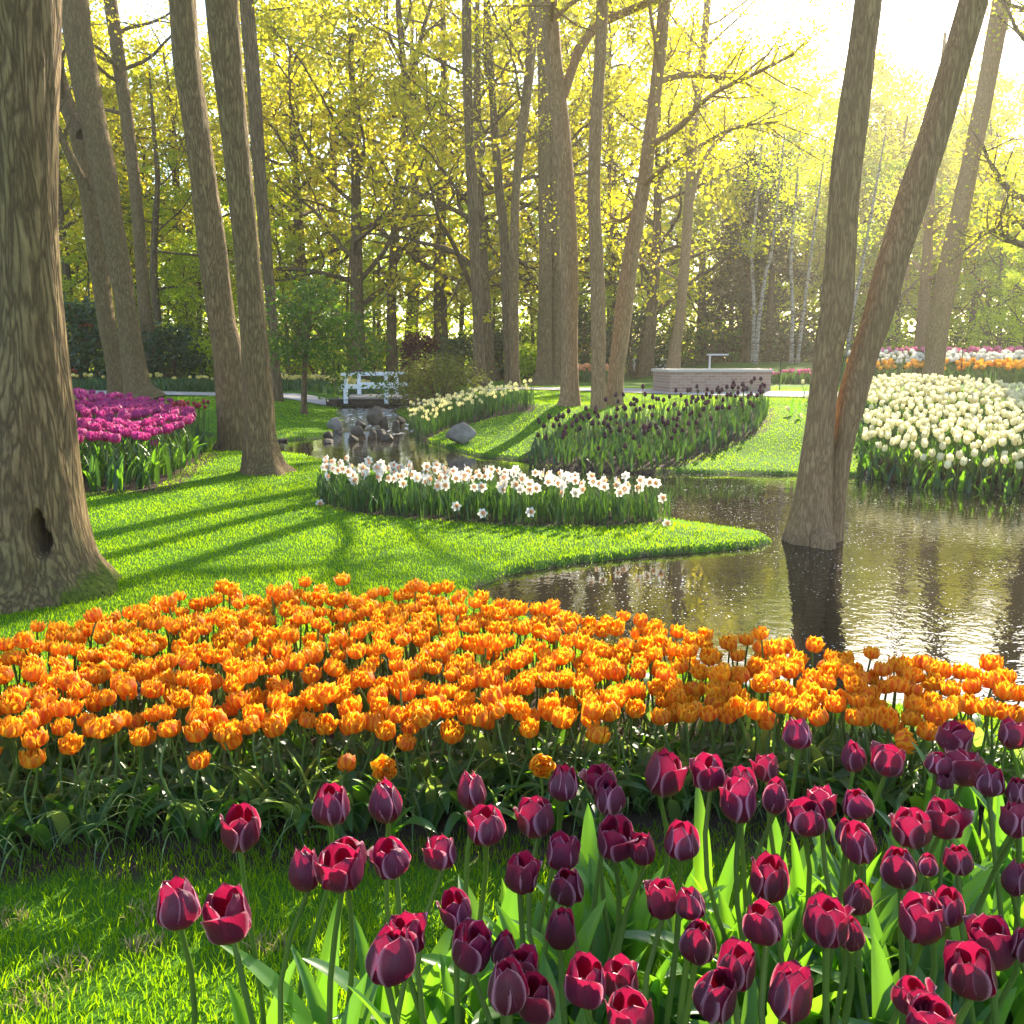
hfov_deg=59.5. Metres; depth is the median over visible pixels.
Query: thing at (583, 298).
young lime tree
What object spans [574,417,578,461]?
dark purple tulip
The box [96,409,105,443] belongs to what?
magenta tulip
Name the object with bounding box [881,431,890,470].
cream tulip
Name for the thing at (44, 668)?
orange tulip
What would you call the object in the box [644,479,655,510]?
white daffodil
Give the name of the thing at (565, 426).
dark purple tulip
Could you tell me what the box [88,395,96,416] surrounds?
magenta tulip
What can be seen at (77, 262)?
young lime tree
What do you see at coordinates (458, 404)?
yellow daffodil
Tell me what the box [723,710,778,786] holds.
orange tulip
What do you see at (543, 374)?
stout tree
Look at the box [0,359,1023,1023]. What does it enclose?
ground
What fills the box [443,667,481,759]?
orange tulip
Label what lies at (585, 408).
dark purple tulip
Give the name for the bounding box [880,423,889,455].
cream tulip
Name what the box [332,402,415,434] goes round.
stream water
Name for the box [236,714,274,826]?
orange tulip
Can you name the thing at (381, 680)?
orange tulip
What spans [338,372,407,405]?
white bridge
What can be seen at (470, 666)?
orange tulip
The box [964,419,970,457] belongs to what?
cream tulip
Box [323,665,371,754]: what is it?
orange tulip
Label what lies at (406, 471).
white daffodil
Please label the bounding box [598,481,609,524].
white daffodil
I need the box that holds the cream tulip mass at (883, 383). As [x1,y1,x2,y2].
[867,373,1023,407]
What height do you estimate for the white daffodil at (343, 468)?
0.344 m
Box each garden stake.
[779,358,781,389]
[960,347,963,375]
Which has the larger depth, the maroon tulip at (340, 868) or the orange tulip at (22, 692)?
the orange tulip at (22, 692)
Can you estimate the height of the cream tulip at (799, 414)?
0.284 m
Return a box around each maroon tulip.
[156,875,200,1023]
[200,882,255,1023]
[220,801,295,1023]
[220,836,366,1023]
[278,845,377,1023]
[284,782,349,1010]
[302,776,464,1023]
[315,841,363,1023]
[347,835,421,1023]
[365,922,415,1023]
[388,910,427,1021]
[415,834,570,1023]
[421,794,607,1016]
[436,886,471,1023]
[441,770,518,1023]
[451,917,493,1023]
[461,802,505,1023]
[471,763,577,1023]
[487,954,529,1023]
[491,928,515,1023]
[493,829,608,1023]
[504,849,558,1023]
[509,943,538,972]
[510,778,625,970]
[519,970,555,1023]
[536,763,663,1001]
[539,906,586,1023]
[549,867,591,1012]
[557,813,640,1021]
[563,950,605,1023]
[574,747,689,939]
[603,952,638,997]
[604,985,653,1023]
[614,831,655,955]
[624,751,791,978]
[642,876,676,1001]
[647,765,757,969]
[663,818,709,1023]
[674,795,846,1023]
[675,885,705,1023]
[679,917,716,1023]
[689,879,872,1023]
[692,966,736,1023]
[706,717,829,919]
[713,816,849,1023]
[717,936,755,1023]
[718,752,786,953]
[718,774,847,1019]
[724,915,864,1023]
[741,850,789,1023]
[742,897,782,1023]
[746,775,821,1003]
[768,959,813,1023]
[788,788,890,1023]
[796,774,953,958]
[801,783,898,999]
[803,890,854,1023]
[810,795,991,1023]
[812,740,919,943]
[830,858,1023,1023]
[831,819,898,1021]
[834,806,932,985]
[841,739,897,928]
[853,851,943,1023]
[855,719,1000,890]
[880,845,918,1023]
[889,889,945,1023]
[891,974,936,1014]
[906,993,956,1023]
[910,747,990,938]
[923,751,1004,910]
[931,764,1004,1003]
[932,883,965,1007]
[942,843,1016,1023]
[943,716,1023,913]
[943,939,997,1023]
[957,799,1023,1017]
[962,913,1014,1023]
[976,776,1023,1023]
[1010,926,1023,976]
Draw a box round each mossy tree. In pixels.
[59,0,166,398]
[59,68,122,397]
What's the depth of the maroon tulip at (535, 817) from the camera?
1.47 m
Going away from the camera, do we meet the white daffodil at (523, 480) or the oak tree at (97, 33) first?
the white daffodil at (523, 480)
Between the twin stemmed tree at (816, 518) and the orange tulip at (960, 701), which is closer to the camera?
the orange tulip at (960, 701)
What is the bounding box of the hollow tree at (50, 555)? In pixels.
[0,0,121,614]
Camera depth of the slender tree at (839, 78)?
83.46 m
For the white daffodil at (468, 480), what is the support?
on the ground at (648, 819)
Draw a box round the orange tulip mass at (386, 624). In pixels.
[0,572,972,754]
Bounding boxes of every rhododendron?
[62,291,117,381]
[142,320,213,379]
[170,337,213,378]
[285,324,346,374]
[289,341,343,380]
[366,331,410,377]
[424,328,501,386]
[471,324,527,380]
[497,324,537,369]
[519,337,536,380]
[578,299,609,373]
[589,304,670,376]
[657,311,703,367]
[657,322,708,360]
[681,319,745,365]
[761,316,815,361]
[780,328,845,360]
[843,327,908,354]
[845,311,914,356]
[947,298,1023,353]
[948,324,995,353]
[990,318,1023,346]
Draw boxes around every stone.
[278,438,287,441]
[323,431,332,437]
[323,438,332,443]
[327,417,342,430]
[348,435,358,441]
[351,426,362,437]
[355,421,365,429]
[366,406,383,425]
[369,428,376,439]
[375,429,385,436]
[379,416,388,427]
[381,434,392,440]
[392,420,399,433]
[395,416,404,425]
[445,422,476,443]
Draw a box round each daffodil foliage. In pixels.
[312,466,676,525]
[407,388,533,436]
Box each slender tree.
[58,47,173,361]
[59,25,330,378]
[59,49,189,373]
[60,18,228,314]
[583,15,809,356]
[633,16,886,359]
[634,131,780,360]
[636,69,812,360]
[641,164,775,331]
[686,144,826,360]
[694,87,866,354]
[695,36,884,328]
[707,66,887,360]
[759,169,873,361]
[760,62,945,323]
[775,151,913,360]
[781,45,973,300]
[787,58,953,296]
[790,124,940,348]
[808,99,961,357]
[818,76,999,349]
[853,154,993,350]
[855,79,1023,345]
[855,127,1023,326]
[865,51,1022,335]
[902,150,1023,348]
[913,77,1023,345]
[914,65,1023,296]
[934,156,1023,349]
[942,83,1023,352]
[963,224,1023,352]
[969,144,1023,295]
[982,151,1023,325]
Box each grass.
[0,816,1015,1023]
[0,892,297,1013]
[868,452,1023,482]
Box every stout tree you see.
[527,0,553,384]
[549,104,561,384]
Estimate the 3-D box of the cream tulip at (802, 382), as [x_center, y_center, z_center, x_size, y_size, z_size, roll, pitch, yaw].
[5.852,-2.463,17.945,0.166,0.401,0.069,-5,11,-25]
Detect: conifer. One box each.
[682,143,806,365]
[689,207,761,361]
[708,143,819,361]
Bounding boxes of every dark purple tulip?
[533,432,542,456]
[534,418,540,442]
[540,435,551,458]
[541,423,546,460]
[542,414,550,440]
[547,423,555,456]
[554,417,561,437]
[555,422,561,460]
[558,433,566,462]
[559,428,565,450]
[560,413,564,440]
[561,431,570,464]
[564,424,572,451]
[567,408,573,443]
[567,423,574,457]
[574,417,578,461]
[575,428,581,453]
[577,413,582,446]
[579,425,582,453]
[581,405,587,428]
[584,413,595,449]
[585,420,596,466]
[591,409,599,442]
[595,446,601,472]
[596,413,599,445]
[598,419,605,446]
[600,432,606,452]
[601,397,608,434]
[606,422,611,456]
[607,427,616,453]
[612,426,622,464]
[613,413,618,448]
[620,443,628,471]
[622,405,631,440]
[623,421,629,455]
[628,402,635,430]
[629,401,632,425]
[630,419,635,450]
[630,434,637,464]
[631,407,637,435]
[636,406,641,440]
[638,384,645,411]
[639,403,645,430]
[640,391,648,422]
[640,424,651,456]
[640,428,649,465]
[641,426,652,447]
[645,422,655,458]
[647,394,656,433]
[647,404,651,433]
[651,423,660,452]
[653,430,662,450]
[655,396,657,423]
[657,418,664,442]
[663,419,669,450]
[669,416,679,437]
[669,428,676,461]
[669,435,679,464]
[671,401,675,421]
[677,410,683,447]
[680,428,683,452]
[683,402,688,427]
[686,420,696,457]
[688,395,698,432]
[688,409,693,438]
[692,420,697,450]
[697,394,704,424]
[698,413,706,436]
[699,406,705,448]
[704,400,707,428]
[711,385,721,416]
[711,405,719,438]
[718,404,724,435]
[723,405,730,433]
[731,384,736,417]
[731,390,739,416]
[738,402,746,424]
[741,387,746,421]
[745,386,748,409]
[745,394,749,413]
[746,400,752,424]
[749,402,759,424]
[751,377,758,407]
[754,393,758,415]
[757,389,762,414]
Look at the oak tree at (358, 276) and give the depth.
33.64 m
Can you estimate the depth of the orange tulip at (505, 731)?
2.81 m
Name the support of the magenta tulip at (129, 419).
on the ground at (648, 819)
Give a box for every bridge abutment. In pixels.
[326,397,339,406]
[403,397,420,406]
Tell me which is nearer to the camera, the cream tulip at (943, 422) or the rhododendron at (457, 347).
the cream tulip at (943, 422)
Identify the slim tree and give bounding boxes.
[62,0,207,378]
[103,11,264,377]
[239,0,338,401]
[593,0,810,368]
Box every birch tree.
[669,91,834,362]
[721,48,828,363]
[749,38,913,362]
[760,54,878,362]
[818,113,901,357]
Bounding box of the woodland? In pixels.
[89,141,1023,370]
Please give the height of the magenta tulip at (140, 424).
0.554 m
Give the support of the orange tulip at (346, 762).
on the ground at (648, 819)
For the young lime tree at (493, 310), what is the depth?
39.97 m
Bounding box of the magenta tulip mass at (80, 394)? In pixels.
[73,387,189,408]
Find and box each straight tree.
[390,0,605,383]
[439,0,624,387]
[454,0,549,388]
[837,6,1023,353]
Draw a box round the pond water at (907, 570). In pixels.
[206,420,1023,707]
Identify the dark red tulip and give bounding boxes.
[197,402,202,449]
[202,400,205,447]
[202,405,207,448]
[206,400,211,447]
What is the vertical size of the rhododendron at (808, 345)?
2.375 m
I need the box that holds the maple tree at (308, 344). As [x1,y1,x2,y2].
[265,268,404,414]
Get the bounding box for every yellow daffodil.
[412,408,419,430]
[422,409,430,430]
[425,417,429,437]
[438,404,445,430]
[455,403,461,423]
[465,397,472,421]
[474,395,480,416]
[477,398,483,418]
[482,388,490,411]
[489,391,494,416]
[493,395,497,414]
[501,385,510,412]
[514,387,520,409]
[522,387,529,409]
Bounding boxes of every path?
[88,390,325,404]
[400,387,1008,407]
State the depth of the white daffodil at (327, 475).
7.77 m
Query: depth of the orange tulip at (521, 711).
2.45 m
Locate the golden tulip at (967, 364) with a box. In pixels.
[965,361,970,373]
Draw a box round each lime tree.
[59,155,93,367]
[60,214,114,364]
[60,244,135,378]
[78,196,203,356]
[97,144,286,379]
[115,228,208,376]
[147,145,348,374]
[156,225,279,378]
[159,234,239,332]
[233,216,349,378]
[239,185,345,360]
[301,208,411,376]
[311,236,428,376]
[312,193,433,376]
[317,205,408,357]
[383,196,509,376]
[399,201,501,359]
[444,228,536,364]
[491,224,579,374]
[494,193,589,354]
[520,207,604,341]
[578,241,646,371]
[583,193,701,365]
[612,218,701,351]
[633,209,697,342]
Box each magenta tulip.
[77,419,84,454]
[78,428,83,466]
[78,434,89,468]
[80,408,94,447]
[81,399,88,405]
[81,421,91,459]
[81,428,88,470]
[82,430,99,490]
[84,417,91,453]
[87,402,95,407]
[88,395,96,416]
[88,422,103,478]
[90,407,99,442]
[94,418,105,462]
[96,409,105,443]
[96,411,114,444]
[96,431,106,484]
[97,416,108,451]
[100,431,113,488]
[101,402,108,407]
[102,406,111,413]
[102,421,116,456]
[103,417,112,449]
[107,424,133,466]
[108,433,122,490]
[109,421,128,472]
[110,400,119,404]
[110,406,119,417]
[111,420,124,460]
[111,424,123,465]
[118,409,127,445]
[120,413,130,454]
[120,427,136,484]
[121,412,132,449]
[121,419,136,458]
[127,421,158,461]
[127,424,140,479]
[131,410,148,452]
[131,430,151,487]
[133,421,143,451]
[134,403,142,408]
[140,408,149,444]
[141,418,154,456]
[141,425,165,473]
[142,432,170,485]
[146,427,160,481]
[151,414,161,449]
[151,440,162,457]
[152,406,162,437]
[152,417,167,458]
[155,402,163,407]
[155,417,176,454]
[155,426,163,474]
[157,413,180,450]
[162,423,180,470]
[163,431,185,472]
[167,409,178,444]
[167,414,179,461]
[168,421,184,469]
[171,415,187,445]
[177,421,207,467]
[180,407,192,438]
[181,410,198,452]
[183,415,198,457]
[184,412,198,443]
[185,416,198,457]
[187,406,194,437]
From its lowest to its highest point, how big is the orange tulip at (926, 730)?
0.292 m
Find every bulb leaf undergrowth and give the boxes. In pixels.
[0,620,1023,876]
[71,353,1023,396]
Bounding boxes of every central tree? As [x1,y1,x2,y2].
[460,0,769,406]
[527,0,942,405]
[539,0,668,408]
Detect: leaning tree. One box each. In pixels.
[169,0,242,450]
[205,0,296,475]
[921,0,1011,385]
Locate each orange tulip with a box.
[0,665,64,750]
[0,691,57,795]
[0,695,53,775]
[0,703,28,772]
[0,705,51,816]
[0,712,23,779]
[0,714,55,811]
[0,717,30,848]
[0,748,51,849]
[1,686,44,804]
[2,670,87,781]
[5,709,97,821]
[6,685,89,782]
[7,682,44,763]
[13,726,67,845]
[14,630,34,743]
[16,692,66,791]
[21,663,77,718]
[23,687,63,789]
[35,664,46,729]
[36,675,57,748]
[39,679,121,779]
[41,665,126,749]
[41,698,76,810]
[41,712,121,811]
[44,715,90,832]
[46,669,78,741]
[49,674,127,755]
[53,670,94,765]
[58,732,114,834]
[62,691,126,767]
[62,696,131,784]
[65,715,150,843]
[70,727,160,842]
[72,672,127,737]
[79,688,157,777]
[82,684,113,756]
[82,717,131,820]
[83,607,111,713]
[84,695,113,753]
[94,688,130,775]
[94,710,159,822]
[102,675,157,790]
[103,660,158,774]
[103,712,142,823]
[104,669,154,754]
[105,712,144,796]
[106,710,137,813]
[121,677,167,772]
[123,679,165,784]
[128,724,201,825]
[136,702,176,790]
[137,664,160,737]
[137,668,241,757]
[137,718,184,817]
[138,688,200,781]
[142,704,214,799]
[148,719,255,815]
[152,685,212,766]
[152,695,210,782]
[155,653,184,751]
[157,672,211,773]
[157,720,230,842]
[160,669,200,756]
[160,718,266,797]
[167,689,225,801]
[172,704,260,782]
[173,708,227,815]
[176,673,225,750]
[177,650,212,741]
[178,705,225,804]
[187,750,237,843]
[191,693,219,782]
[198,702,237,777]
[200,721,247,834]
[201,674,245,773]
[208,673,221,751]
[209,728,259,772]
[214,630,297,729]
[215,665,261,776]
[216,702,280,831]
[220,732,272,805]
[221,656,263,740]
[225,690,268,771]
[227,690,314,772]
[236,713,293,823]
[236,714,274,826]
[243,686,269,755]
[247,704,357,784]
[252,660,276,757]
[255,686,321,786]
[260,710,333,808]
[264,689,322,758]
[265,675,323,752]
[268,696,307,789]
[271,678,303,748]
[272,706,295,818]
[277,711,323,823]
[280,695,315,770]
[285,651,315,742]
[287,682,338,769]
[287,711,339,769]
[296,753,355,839]
[298,713,352,832]
[300,664,337,756]
[301,673,401,756]
[308,712,369,799]
[310,681,376,783]
[315,670,370,766]
[317,684,352,779]
[323,656,347,755]
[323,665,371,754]
[327,695,425,774]
[336,696,379,779]
[340,692,366,770]
[340,710,370,833]
[352,710,387,824]
[353,720,406,794]
[356,670,400,760]
[359,704,412,788]
[360,676,400,743]
[363,733,416,830]
[366,685,419,782]
[370,753,437,835]
[372,683,388,759]
[385,681,409,768]
[387,670,458,783]
[389,685,412,751]
[391,684,430,771]
[394,700,424,792]
[395,682,447,766]
[395,698,445,770]
[399,718,422,817]
[402,661,472,731]
[404,577,421,658]
[407,705,474,825]
[411,678,464,771]
[418,695,493,790]
[422,660,443,753]
[430,694,449,813]
[431,660,467,735]
[432,682,461,782]
[432,700,489,786]
[433,666,497,781]
[433,669,503,760]
[435,701,477,786]
[436,669,477,754]
[439,718,494,822]
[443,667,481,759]
[444,703,517,837]
[449,660,481,719]
[454,689,513,795]
[455,659,510,748]
[458,675,518,768]
[462,679,521,760]
[471,725,556,751]
[476,684,532,804]
[482,718,510,779]
[486,702,540,814]
[487,678,557,763]
[491,672,574,755]
[491,681,518,782]
[494,716,539,807]
[495,707,539,780]
[495,753,556,847]
[500,670,597,764]
[500,694,525,791]
[501,693,547,802]
[507,668,575,744]
[509,696,574,802]
[510,701,569,813]
[517,669,548,752]
[526,667,544,754]
[532,695,577,761]
[533,692,601,795]
[535,656,557,740]
[540,691,614,767]
[545,668,571,758]
[548,705,597,831]
[552,707,582,782]
[555,657,640,760]
[568,675,612,747]
[571,686,632,771]
[574,685,620,769]
[574,713,648,810]
[576,722,610,831]
[581,696,607,814]
[584,682,631,769]
[585,664,621,726]
[593,684,624,763]
[600,673,619,755]
[601,700,624,780]
[604,690,639,768]
[610,679,643,789]
[615,666,677,745]
[617,659,671,744]
[621,664,653,746]
[621,690,672,750]
[621,698,650,812]
[623,709,670,809]
[631,685,669,764]
[633,612,652,700]
[634,704,716,811]
[639,677,683,752]
[645,683,686,756]
[647,678,726,755]
[650,707,679,751]
[652,663,730,751]
[658,663,711,742]
[659,690,727,760]
[666,701,700,757]
[668,687,710,757]
[675,703,698,815]
[676,681,744,794]
[680,694,748,755]
[681,700,726,808]
[684,680,742,765]
[694,661,734,752]
[698,678,748,763]
[706,681,727,751]
[712,695,746,819]
[717,707,754,768]
[720,688,759,771]
[723,669,794,750]
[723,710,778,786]
[729,666,761,761]
[730,656,763,741]
[730,662,782,751]
[740,690,821,774]
[744,697,813,784]
[746,699,804,816]
[747,661,798,735]
[748,625,769,710]
[749,672,813,785]
[752,700,844,796]
[755,692,792,822]
[757,679,789,784]
[757,697,811,799]
[762,694,852,788]
[776,684,796,759]
[779,688,799,741]
[789,708,863,806]
[792,694,888,759]
[793,677,842,756]
[796,676,840,752]
[800,684,866,787]
[802,667,825,744]
[806,706,864,822]
[808,673,841,762]
[814,688,868,772]
[820,667,843,755]
[821,690,871,788]
[831,679,892,761]
[832,663,859,753]
[836,708,924,799]
[838,674,866,782]
[852,705,896,810]
[855,704,897,814]
[857,654,931,742]
[857,727,917,828]
[858,671,889,743]
[863,684,894,777]
[864,718,903,813]
[867,708,923,788]
[871,680,931,742]
[873,661,918,745]
[882,658,943,740]
[886,674,953,796]
[891,700,957,796]
[894,666,924,734]
[895,664,918,741]
[896,720,937,810]
[897,693,931,787]
[903,706,945,778]
[904,691,945,785]
[915,670,945,751]
[915,678,960,749]
[921,719,975,755]
[922,660,954,720]
[927,679,960,778]
[935,692,1003,753]
[940,677,990,752]
[943,694,965,752]
[951,696,996,801]
[962,653,1003,739]
[963,698,1023,772]
[964,665,996,738]
[972,679,1020,777]
[976,670,1023,778]
[979,747,1023,774]
[982,667,1017,751]
[983,701,1019,800]
[984,703,1023,804]
[986,684,1023,779]
[990,699,1017,768]
[993,666,1011,749]
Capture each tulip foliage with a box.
[0,636,1023,843]
[77,412,208,492]
[291,740,1023,1023]
[527,394,770,473]
[857,386,1023,494]
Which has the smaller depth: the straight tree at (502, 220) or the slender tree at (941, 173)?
the straight tree at (502, 220)
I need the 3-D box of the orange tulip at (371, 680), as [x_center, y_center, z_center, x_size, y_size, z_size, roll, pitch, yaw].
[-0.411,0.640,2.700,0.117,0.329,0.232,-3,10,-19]
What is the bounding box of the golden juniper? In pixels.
[369,339,524,410]
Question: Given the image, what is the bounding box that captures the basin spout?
[707,354,728,368]
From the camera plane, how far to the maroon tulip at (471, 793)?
1.52 m
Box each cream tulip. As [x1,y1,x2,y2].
[785,397,793,415]
[797,401,802,418]
[801,380,807,398]
[855,427,867,453]
[861,430,872,463]
[861,430,873,468]
[861,432,867,470]
[862,416,870,450]
[863,430,877,461]
[867,424,874,451]
[868,396,873,407]
[871,418,876,446]
[872,445,887,478]
[873,409,877,440]
[874,430,883,469]
[875,400,884,436]
[875,427,880,454]
[875,441,884,476]
[876,412,882,440]
[878,437,896,480]
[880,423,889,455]
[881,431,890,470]
[884,412,889,442]
[886,419,894,453]
[889,424,903,457]
[889,438,916,473]
[890,434,900,474]
[891,400,895,429]
[892,404,898,435]
[892,415,898,447]
[892,436,903,479]
[893,419,898,460]
[896,419,905,458]
[896,439,907,482]
[903,412,907,436]
[903,433,913,478]
[904,432,916,468]
[906,429,915,463]
[907,425,913,462]
[908,402,913,409]
[909,442,922,481]
[912,416,920,449]
[914,449,919,485]
[914,453,926,487]
[915,422,930,450]
[915,438,930,477]
[916,420,934,464]
[917,404,922,435]
[917,407,936,434]
[918,413,923,447]
[920,430,927,474]
[921,418,928,449]
[922,426,928,461]
[922,440,935,480]
[926,435,943,470]
[927,404,933,437]
[927,414,933,452]
[927,424,947,452]
[927,441,945,472]
[928,416,937,452]
[928,448,939,486]
[930,424,945,450]
[930,460,951,488]
[931,429,941,462]
[933,429,941,471]
[934,436,950,475]
[934,453,944,488]
[935,396,942,424]
[935,404,943,437]
[936,410,949,434]
[939,423,953,462]
[940,420,946,452]
[942,434,959,481]
[943,409,949,435]
[943,413,954,441]
[943,422,953,458]
[944,436,969,469]
[944,453,953,488]
[948,417,954,452]
[948,429,959,472]
[950,427,955,460]
[953,433,966,466]
[954,411,964,430]
[954,427,962,460]
[954,457,967,490]
[956,406,966,423]
[956,450,964,488]
[957,401,962,426]
[959,419,965,450]
[959,419,976,449]
[960,430,967,466]
[961,412,970,439]
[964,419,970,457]
[964,437,970,467]
[965,448,977,488]
[967,431,974,465]
[967,442,976,487]
[969,425,975,441]
[970,408,975,434]
[971,458,990,492]
[972,439,981,480]
[973,404,978,415]
[974,443,991,489]
[976,426,984,457]
[976,438,991,475]
[977,430,985,459]
[979,423,985,455]
[983,455,994,490]
[985,430,996,475]
[987,423,992,455]
[987,448,997,478]
[988,436,1001,483]
[990,430,1009,459]
[992,416,998,448]
[993,423,998,454]
[994,426,1005,449]
[994,430,1005,478]
[994,434,1002,471]
[995,433,1014,467]
[997,450,1007,489]
[999,438,1009,479]
[1000,454,1010,494]
[1001,410,1007,451]
[1001,451,1019,491]
[1002,422,1010,464]
[1003,437,1018,481]
[1008,428,1023,463]
[1009,411,1018,451]
[1009,461,1023,494]
[1010,418,1023,448]
[1010,425,1019,456]
[1013,434,1020,479]
[1013,449,1023,490]
[1015,409,1021,433]
[1016,416,1021,448]
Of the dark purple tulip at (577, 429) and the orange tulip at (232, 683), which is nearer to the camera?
the orange tulip at (232, 683)
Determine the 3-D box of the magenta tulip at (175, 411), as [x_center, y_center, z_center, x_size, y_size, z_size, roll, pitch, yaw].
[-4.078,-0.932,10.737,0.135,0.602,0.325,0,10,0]
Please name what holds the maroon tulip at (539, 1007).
on the ground at (648, 819)
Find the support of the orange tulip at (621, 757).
on the ground at (648, 819)
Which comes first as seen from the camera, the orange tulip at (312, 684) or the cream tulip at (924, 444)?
the orange tulip at (312, 684)
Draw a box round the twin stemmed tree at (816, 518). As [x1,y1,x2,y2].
[781,0,988,549]
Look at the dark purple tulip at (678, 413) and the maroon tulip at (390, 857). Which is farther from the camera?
the dark purple tulip at (678, 413)
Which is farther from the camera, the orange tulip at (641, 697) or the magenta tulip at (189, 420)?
the magenta tulip at (189, 420)
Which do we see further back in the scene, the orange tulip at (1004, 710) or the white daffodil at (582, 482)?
the white daffodil at (582, 482)
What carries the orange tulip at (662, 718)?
on the ground at (648, 819)
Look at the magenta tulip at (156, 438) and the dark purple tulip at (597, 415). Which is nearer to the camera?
the magenta tulip at (156, 438)
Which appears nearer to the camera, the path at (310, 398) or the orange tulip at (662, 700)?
the orange tulip at (662, 700)
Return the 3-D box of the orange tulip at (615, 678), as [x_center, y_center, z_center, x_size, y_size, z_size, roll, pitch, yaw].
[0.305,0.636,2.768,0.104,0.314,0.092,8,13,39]
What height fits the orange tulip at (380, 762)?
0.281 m
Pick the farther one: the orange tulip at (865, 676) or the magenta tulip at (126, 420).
the magenta tulip at (126, 420)
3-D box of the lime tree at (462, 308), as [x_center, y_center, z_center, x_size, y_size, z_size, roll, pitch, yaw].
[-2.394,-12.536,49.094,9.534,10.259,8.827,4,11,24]
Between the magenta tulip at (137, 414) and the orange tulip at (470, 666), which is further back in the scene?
the magenta tulip at (137, 414)
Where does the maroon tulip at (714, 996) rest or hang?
on the ground at (648, 819)
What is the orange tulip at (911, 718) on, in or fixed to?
on the ground at (648, 819)
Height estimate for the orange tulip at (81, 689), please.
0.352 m
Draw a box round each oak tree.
[59,0,347,320]
[59,52,173,293]
[65,49,293,373]
[69,0,467,379]
[145,16,364,327]
[153,0,483,379]
[205,0,457,373]
[224,0,537,369]
[263,0,686,381]
[267,0,609,379]
[363,2,695,360]
[380,0,756,304]
[381,1,635,366]
[435,0,804,371]
[452,0,821,376]
[922,0,1023,294]
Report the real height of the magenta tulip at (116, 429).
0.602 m
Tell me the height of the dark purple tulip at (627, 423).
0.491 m
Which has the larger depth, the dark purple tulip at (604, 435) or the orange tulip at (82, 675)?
the dark purple tulip at (604, 435)
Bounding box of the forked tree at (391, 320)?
[348,0,456,381]
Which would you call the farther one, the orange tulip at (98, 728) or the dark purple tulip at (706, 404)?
the dark purple tulip at (706, 404)
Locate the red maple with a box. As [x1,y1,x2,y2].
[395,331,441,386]
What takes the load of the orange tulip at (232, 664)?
on the ground at (648, 819)
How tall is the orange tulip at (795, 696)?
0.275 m
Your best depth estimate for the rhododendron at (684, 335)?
39.13 m
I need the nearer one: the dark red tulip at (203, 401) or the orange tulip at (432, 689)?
the orange tulip at (432, 689)
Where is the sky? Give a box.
[62,0,1023,357]
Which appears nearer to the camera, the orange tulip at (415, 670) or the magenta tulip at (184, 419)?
the orange tulip at (415, 670)
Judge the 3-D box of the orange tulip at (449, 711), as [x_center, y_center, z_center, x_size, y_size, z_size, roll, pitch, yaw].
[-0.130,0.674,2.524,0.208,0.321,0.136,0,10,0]
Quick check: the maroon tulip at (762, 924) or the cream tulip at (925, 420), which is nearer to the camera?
the maroon tulip at (762, 924)
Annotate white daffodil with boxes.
[308,463,332,490]
[313,462,333,497]
[315,499,324,504]
[318,457,330,485]
[320,472,332,503]
[325,463,334,490]
[330,458,341,479]
[331,465,342,493]
[333,466,345,507]
[333,473,346,484]
[335,459,343,478]
[335,467,353,508]
[336,465,346,503]
[342,454,348,476]
[343,476,360,509]
[349,470,358,501]
[352,474,364,504]
[353,470,371,511]
[356,462,367,503]
[356,468,377,502]
[361,456,372,477]
[365,459,370,482]
[366,472,386,509]
[368,463,384,493]
[372,459,384,482]
[374,471,385,490]
[377,468,391,506]
[378,474,407,509]
[379,474,393,513]
[385,468,398,501]
[388,471,410,504]
[389,464,399,487]
[390,461,396,497]
[392,471,405,514]
[394,478,412,517]
[400,468,415,497]
[402,471,421,514]
[404,470,423,511]
[412,474,431,516]
[418,474,435,510]
[419,477,433,506]
[420,473,428,497]
[422,462,438,495]
[422,468,433,491]
[426,481,443,517]
[428,474,453,515]
[431,466,439,483]
[432,461,440,476]
[432,473,447,495]
[433,478,447,511]
[436,480,455,519]
[440,468,452,508]
[450,466,465,493]
[451,473,464,510]
[451,501,465,519]
[457,476,469,519]
[459,470,468,508]
[460,471,474,513]
[463,466,472,495]
[463,477,478,513]
[464,483,481,520]
[467,472,495,516]
[468,472,482,495]
[471,471,482,510]
[474,468,486,494]
[474,482,490,518]
[477,508,489,523]
[481,470,492,510]
[485,465,496,487]
[485,469,496,494]
[486,481,505,514]
[488,471,501,496]
[491,485,506,519]
[499,473,513,517]
[501,468,510,488]
[501,478,520,522]
[504,468,516,496]
[506,484,531,520]
[508,465,519,493]
[508,479,518,511]
[511,479,538,510]
[515,483,533,517]
[516,474,527,509]
[521,485,545,519]
[525,483,544,523]
[525,507,536,525]
[528,471,543,512]
[531,484,550,518]
[532,469,543,498]
[541,468,553,504]
[542,470,551,501]
[542,476,555,521]
[545,472,558,501]
[545,474,563,499]
[545,478,562,518]
[547,474,557,515]
[549,489,570,523]
[554,481,569,509]
[555,469,568,501]
[558,480,579,520]
[561,471,579,514]
[563,488,586,525]
[564,471,579,506]
[565,484,588,520]
[571,472,587,503]
[571,476,586,514]
[575,477,598,522]
[578,479,590,509]
[583,475,606,519]
[584,471,595,503]
[588,478,604,518]
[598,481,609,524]
[607,484,625,517]
[608,480,619,508]
[609,488,634,522]
[614,484,631,520]
[617,471,629,497]
[623,480,645,514]
[630,481,643,517]
[632,476,645,521]
[638,477,655,521]
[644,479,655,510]
[651,478,671,520]
[658,493,669,519]
[662,519,672,525]
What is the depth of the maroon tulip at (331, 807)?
1.47 m
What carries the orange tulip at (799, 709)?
on the ground at (648, 819)
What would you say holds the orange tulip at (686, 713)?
on the ground at (648, 819)
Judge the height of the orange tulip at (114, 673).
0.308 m
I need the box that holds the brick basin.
[651,368,773,391]

